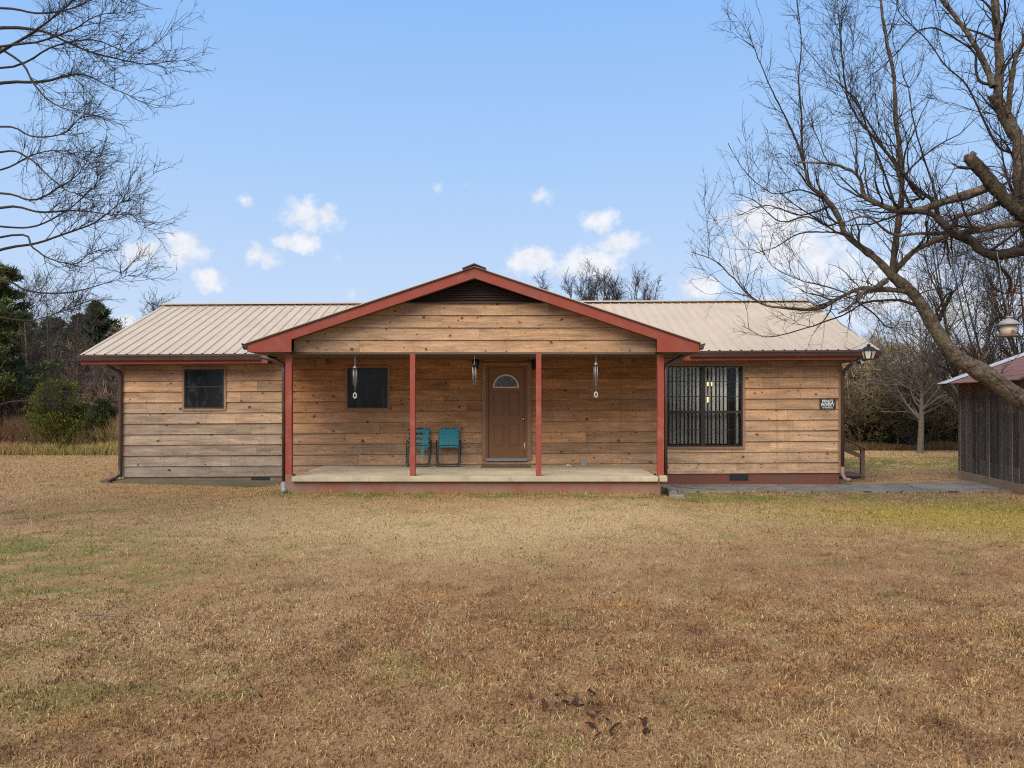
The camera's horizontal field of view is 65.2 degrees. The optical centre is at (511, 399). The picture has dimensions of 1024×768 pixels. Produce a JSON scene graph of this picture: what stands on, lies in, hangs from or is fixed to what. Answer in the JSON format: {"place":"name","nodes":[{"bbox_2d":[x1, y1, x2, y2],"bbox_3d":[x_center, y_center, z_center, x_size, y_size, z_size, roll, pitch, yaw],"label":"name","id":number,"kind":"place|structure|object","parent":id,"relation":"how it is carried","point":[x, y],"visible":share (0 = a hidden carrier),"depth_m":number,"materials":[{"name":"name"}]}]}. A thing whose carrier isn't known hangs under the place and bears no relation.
{"place":"outdoors","nodes":[
{"label":"outdoors","id":0,"kind":"place"},
{"bbox_2d":[0,432,1023,767],"bbox_3d":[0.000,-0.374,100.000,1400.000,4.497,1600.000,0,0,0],"label":"ground","id":1,"kind":"structure","parent":0,"point":[576,540],"depth_m":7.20,"materials":[{"name":"brown plant"}]},
{"bbox_2d":[2,374,44,414],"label":"young pine","id":2,"kind":"object","parent":1,"relation":"on","point":[31,378],"visible":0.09,"depth_m":28.51,"materials":[{"name":"green plant"}]},
{"bbox_2d":[4,311,53,404],"bbox_3d":[-21.101,-0.986,33.772,4.069,5.877,3.845,0,0,0],"label":"pine tree","id":3,"kind":"object","parent":1,"relation":"on","point":[17,337],"visible":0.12,"depth_m":33.86,"materials":[{"name":"green plant"}]},
{"bbox_2d":[0,258,67,437],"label":"pine tree","id":4,"kind":"object","parent":1,"relation":"on","point":[9,377],"visible":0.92,"depth_m":26.03,"materials":[{"name":"green plant"}]},
{"bbox_2d":[5,262,75,389],"bbox_3d":[-18.494,-1.757,31.106,3.468,7.248,3.536,0,0,0],"label":"bare tree","id":5,"kind":"object","parent":1,"relation":"on","point":[35,356],"visible":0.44,"depth_m":31.10,"materials":[{"name":"brown plant"}]},
{"bbox_2d":[11,269,79,390],"bbox_3d":[-15.673,-1.311,27.136,2.065,6.354,1.850,0,0,-22],"label":"bare tree","id":6,"kind":"object","parent":1,"relation":"on","point":[47,354],"visible":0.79,"depth_m":26.97,"materials":[{"name":"brown plant"}]},
{"bbox_2d":[17,378,96,450],"bbox_3d":[-14.751,0.609,26.056,2.381,2.682,2.356,0,0,-34],"label":"juniper bush","id":7,"kind":"object","parent":1,"relation":"on","point":[41,421],"visible":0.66,"depth_m":25.71,"materials":[{"name":"green plant"}]},
{"bbox_2d":[0,439,117,454],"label":"rough grass","id":8,"kind":"structure","parent":1,"relation":"on","point":[108,448],"depth_m":25.54,"materials":[{"name":"beige plant"}]},
{"bbox_2d":[0,409,118,446],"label":"tall weeds","id":9,"kind":"object","parent":1,"relation":"on","point":[9,431],"visible":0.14,"depth_m":25.90,"materials":[{"name":"brown plant"}]},
{"bbox_2d":[2,356,118,438],"bbox_3d":[-17.436,0.109,28.898,12.805,3.720,6.682,0,0,0],"label":"brush","id":10,"kind":"object","parent":1,"relation":"on","point":[8,408],"visible":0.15,"depth_m":27.82,"materials":[{"name":"plant"}]},
{"bbox_2d":[20,316,110,390],"bbox_3d":[-20.312,-0.956,36.004,4.863,5.817,5.588,0,0,37],"label":"cedar tree","id":11,"kind":"object","parent":1,"relation":"on","point":[63,322],"visible":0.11,"depth_m":35.74,"materials":[{"name":"green plant"}]},
{"bbox_2d":[19,288,118,399],"bbox_3d":[-17.227,-1.287,31.038,4.405,6.307,4.024,0,0,-32],"label":"bare tree","id":12,"kind":"object","parent":1,"relation":"on","point":[74,325],"visible":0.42,"depth_m":30.92,"materials":[{"name":"brown plant"}]},
{"bbox_2d":[67,312,87,344],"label":"cedar tree","id":13,"kind":"object","parent":1,"relation":"on","point":[78,315],"visible":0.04,"depth_m":37.78,"materials":[{"name":"green plant"}]},
{"bbox_2d":[53,299,124,407],"bbox_3d":[-18.794,-1.395,38.001,6.570,6.694,7.065,0,0,-33],"label":"cedar tree","id":14,"kind":"object","parent":1,"relation":"on","point":[102,330],"visible":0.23,"depth_m":36.68,"materials":[{"name":"green plant"}]},
{"bbox_2d":[37,313,142,402],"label":"woods","id":15,"kind":"object","parent":1,"relation":"on","point":[86,346],"visible":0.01,"depth_m":34.59,"materials":[{"name":"plant"}]},
{"bbox_2d":[62,325,118,411],"bbox_3d":[-14.709,-0.413,28.501,2.260,4.568,2.781,0,0,29],"label":"bare tree","id":16,"kind":"object","parent":1,"relation":"on","point":[96,370],"visible":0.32,"depth_m":28.57,"materials":[{"name":"brown plant"}]},
{"bbox_2d":[79,396,118,442],"bbox_3d":[-13.425,0.904,26.224,1.312,2.094,1.291,0,0,-10],"label":"juniper bush","id":17,"kind":"object","parent":1,"relation":"on","point":[103,407],"visible":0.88,"depth_m":25.99,"materials":[{"name":"green plant"}]},
{"bbox_2d":[78,612,119,616],"bbox_3d":[-3.452,1.802,6.715,0.341,0.028,0.063,0,0,-4],"label":"stick","id":18,"kind":"object","parent":1,"relation":"on","point":[97,615],"visible":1,"depth_m":6.68,"materials":[{"name":"wood"}]},
{"bbox_2d":[0,0,215,418],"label":"bare tree","id":19,"kind":"object","parent":1,"relation":"on","point":[36,30],"visible":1,"depth_m":10.02,"materials":[{"name":"grey plant"}]},
{"bbox_2d":[135,287,179,318],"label":"bare tree","id":20,"kind":"object","parent":1,"relation":"on","point":[152,307],"visible":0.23,"depth_m":39.98,"materials":[{"name":"grey plant"}]},
{"bbox_2d":[77,263,881,498],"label":"house","id":21,"kind":"structure","parent":1,"relation":"on","point":[240,394],"depth_m":17.38,"materials":[{"name":"brown wood"}]},
{"bbox_2d":[182,367,226,410],"bbox_3d":[-6.684,-0.243,17.390,0.954,0.947,0.080,0,0,0],"label":"window","id":22,"kind":"structure","parent":21,"relation":"in","point":[203,388],"depth_m":17.39,"materials":[{"name":"brown glass"}]},
{"bbox_2d":[353,361,356,398],"bbox_3d":[-2.983,-0.443,15.200,0.090,0.844,0.090,0,0,0],"label":"wind chime","id":23,"kind":"object","parent":21,"relation":"hanging from","point":[353,380],"visible":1,"depth_m":15.20,"materials":[{"name":"silver metal"}]},
{"bbox_2d":[345,366,389,409],"bbox_3d":[-3.136,-0.261,17.390,0.961,0.969,0.080,0,0,0],"label":"window","id":24,"kind":"structure","parent":21,"relation":"in","point":[372,387],"depth_m":17.39,"materials":[{"name":"brown glass"}]},
{"bbox_2d":[405,428,431,466],"bbox_3d":[-1.995,1.015,17.149,0.542,0.816,0.326,0,0,0],"label":"lawn chair","id":25,"kind":"object","parent":21,"relation":"on","point":[424,430],"visible":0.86,"depth_m":17.15,"materials":[{"name":"teal fabric"}]},
{"bbox_2d":[435,428,460,466],"bbox_3d":[-1.358,1.015,17.149,0.542,0.816,0.326,0,0,0],"label":"lawn chair","id":26,"kind":"object","parent":21,"relation":"on","point":[450,436],"visible":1,"depth_m":17.19,"materials":[{"name":"teal fabric"}]},
{"bbox_2d":[472,354,476,385],"bbox_3d":[-0.716,-0.560,15.200,0.090,0.610,0.090,0,0,0],"label":"wind chime","id":27,"kind":"object","parent":21,"relation":"hanging from","point":[473,364],"visible":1,"depth_m":15.18,"materials":[{"name":"silver metal"}]},
{"bbox_2d":[472,359,478,368],"bbox_3d":[-0.788,-0.798,17.287,0.166,0.240,0.182,0,0,-22],"label":"wall lantern","id":28,"kind":"object","parent":21,"relation":"attached to","point":[477,362],"depth_m":17.24,"materials":[{"name":"black metal"}]},
{"bbox_2d":[481,465,530,467],"bbox_3d":[-0.128,1.416,17.015,1.054,0.014,0.530,0,0,0],"label":"doormat","id":29,"kind":"object","parent":21,"relation":"on","point":[505,466],"visible":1,"depth_m":16.95,"materials":[{"name":"fabric"}]},
{"bbox_2d":[482,363,530,460],"bbox_3d":[-0.116,0.256,17.395,1.069,2.129,0.130,0,0,0],"label":"front door","id":30,"kind":"structure","parent":21,"relation":"in","point":[509,383],"depth_m":17.40,"materials":[{"name":"brown paint"}]},
{"bbox_2d":[531,359,535,368],"bbox_3d":[0.500,-0.783,17.287,0.166,0.240,0.182,0,0,22],"label":"wall lantern","id":31,"kind":"object","parent":21,"relation":"attached to","point":[533,362],"depth_m":17.23,"materials":[{"name":"black metal"}]},
{"bbox_2d":[594,362,597,397],"bbox_3d":[1.596,-0.453,15.200,0.090,0.825,0.090,0,0,0],"label":"wind chime","id":32,"kind":"object","parent":21,"relation":"hanging from","point":[595,363],"visible":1,"depth_m":15.17,"materials":[{"name":"white paint"}]},
{"bbox_2d":[667,364,744,448],"bbox_3d":[4.172,0.138,17.456,1.759,1.838,0.212,0,0,0],"label":"large window","id":33,"kind":"structure","parent":21,"relation":"in","point":[672,381],"depth_m":17.51,"materials":[{"name":"brown glass"}]},
{"bbox_2d":[820,399,835,408],"bbox_3d":[6.848,0.087,17.356,0.347,0.217,0.006,0,0,0],"label":"sign","id":34,"kind":"object","parent":21,"relation":"attached to","point":[827,403],"visible":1,"depth_m":17.36,"materials":[{"name":"black metal"}]},
{"bbox_2d":[856,358,864,364],"bbox_3d":[7.344,-0.810,16.913,0.166,0.166,0.220,0,0,0],"label":"floodlight","id":35,"kind":"object","parent":21,"relation":"attached to","point":[860,361],"visible":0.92,"depth_m":16.85,"materials":[{"name":"white metal"}]},
{"bbox_2d":[13,336,957,442],"bbox_3d":[-0.720,0.160,36.828,62.134,6.004,11.157,0,0,0],"label":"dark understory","id":36,"kind":"object","parent":1,"relation":"on","point":[118,395],"depth_m":34.18,"materials":[{"name":"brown plant"}]},
{"bbox_2d":[0,492,1003,762],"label":"fallen leaves","id":37,"kind":"object","parent":1,"relation":"on","point":[592,714],"visible":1,"depth_m":4.83,"materials":[{"name":"brown plant"}]},
{"bbox_2d":[532,257,606,300],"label":"bare tree","id":38,"kind":"object","parent":1,"relation":"on","point":[569,291],"visible":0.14,"depth_m":42.40,"materials":[{"name":"brown plant"}]},
{"bbox_2d":[566,260,651,300],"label":"bare tree","id":39,"kind":"object","parent":1,"relation":"on","point":[636,284],"visible":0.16,"depth_m":45.20,"materials":[{"name":"brown plant"}]},
{"bbox_2d":[590,269,666,299],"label":"bare tree","id":40,"kind":"object","parent":1,"relation":"on","point":[610,292],"visible":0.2,"depth_m":45.08,"materials":[{"name":"grey plant"}]},
{"bbox_2d":[684,0,1023,412],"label":"bare tree","id":41,"kind":"object","parent":1,"relation":"on","point":[1001,385],"visible":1,"depth_m":12.32,"materials":[{"name":"grey plant"}]},
{"bbox_2d":[860,311,877,359],"bbox_3d":[5.500,-1.154,12.313,0.301,1.067,0.246,0,0,-38],"label":"hanging lantern","id":42,"kind":"object","parent":41,"relation":"hanging from","point":[869,354],"visible":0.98,"depth_m":12.24,"materials":[{"name":"black metal"}]},
{"bbox_2d":[995,253,1021,337],"bbox_3d":[6.859,-1.487,11.043,0.313,1.239,0.417,0,0,35],"label":"bird feeder","id":43,"kind":"object","parent":41,"relation":"hanging from","point":[1008,326],"visible":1,"depth_m":10.93,"materials":[{"name":"white plastic"}]},
{"bbox_2d":[839,437,868,478],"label":"wooden steps","id":44,"kind":"structure","parent":1,"relation":"on","point":[853,475],"depth_m":18.72,"materials":[{"name":"wood"}]},
{"bbox_2d":[846,407,917,444],"bbox_3d":[14.282,1.070,30.939,2.976,1.774,2.689,0,0,39],"label":"evergreen bush","id":45,"kind":"object","parent":1,"relation":"on","point":[886,435],"visible":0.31,"depth_m":30.39,"materials":[{"name":"green plant"}]},
{"bbox_2d":[844,369,957,445],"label":"undergrowth","id":46,"kind":"object","parent":1,"relation":"on","point":[951,421],"visible":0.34,"depth_m":30.19,"materials":[{"name":"brown plant"}]},
{"bbox_2d":[844,438,957,450],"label":"rough grass","id":47,"kind":"structure","parent":1,"relation":"on","point":[934,446],"depth_m":29.30,"materials":[{"name":"brown plant"}]},
{"bbox_2d":[844,279,991,452],"bbox_3d":[14.336,-1.236,27.915,5.054,6.377,5.266,0,0,0],"label":"bare tree","id":48,"kind":"object","parent":1,"relation":"on","point":[923,386],"visible":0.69,"depth_m":27.80,"materials":[{"name":"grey plant"}]},
{"bbox_2d":[842,326,1020,444],"bbox_3d":[17.671,-0.582,33.884,14.406,5.084,9.383,0,0,0],"label":"thicket","id":49,"kind":"object","parent":1,"relation":"on","point":[851,377],"visible":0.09,"depth_m":31.52,"materials":[{"name":"brown plant"}]},
{"bbox_2d":[888,164,1023,403],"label":"bare tree","id":50,"kind":"object","parent":1,"relation":"on","point":[949,365],"visible":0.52,"depth_m":23.38,"materials":[{"name":"brown plant"}]},
{"bbox_2d":[903,148,1023,362],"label":"bare tree","id":51,"kind":"object","parent":1,"relation":"on","point":[1014,350],"visible":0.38,"depth_m":25.40,"materials":[{"name":"grey plant"}]},
{"bbox_2d":[903,188,1023,363],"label":"bare tree","id":52,"kind":"object","parent":1,"relation":"on","point":[970,319],"visible":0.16,"depth_m":27.49,"materials":[{"name":"grey plant"}]},
{"bbox_2d":[937,353,1023,495],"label":"barn","id":53,"kind":"structure","parent":1,"relation":"on","point":[991,439],"depth_m":17.06,"materials":[{"name":"grey wood"}]},
{"bbox_2d":[0,0,1023,386],"label":"sky","id":54,"kind":"structure","parent":0,"point":[331,150],"materials":[{"name":"blue"}]},
{"bbox_2d":[581,460,586,466],"bbox_3d":[1.540,1.360,17.142,0.136,0.130,0.096,0,0,0],"label":"glass block","id":55,"kind":"object","parent":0,"point":[583,463],"depth_m":17.10,"materials":[{"name":"grey paint"}]},
{"bbox_2d":[660,481,1011,492],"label":"path","id":56,"kind":"structure","parent":0,"point":[954,486],"depth_m":16.41,"materials":[{"name":"concrete"}]}
]}

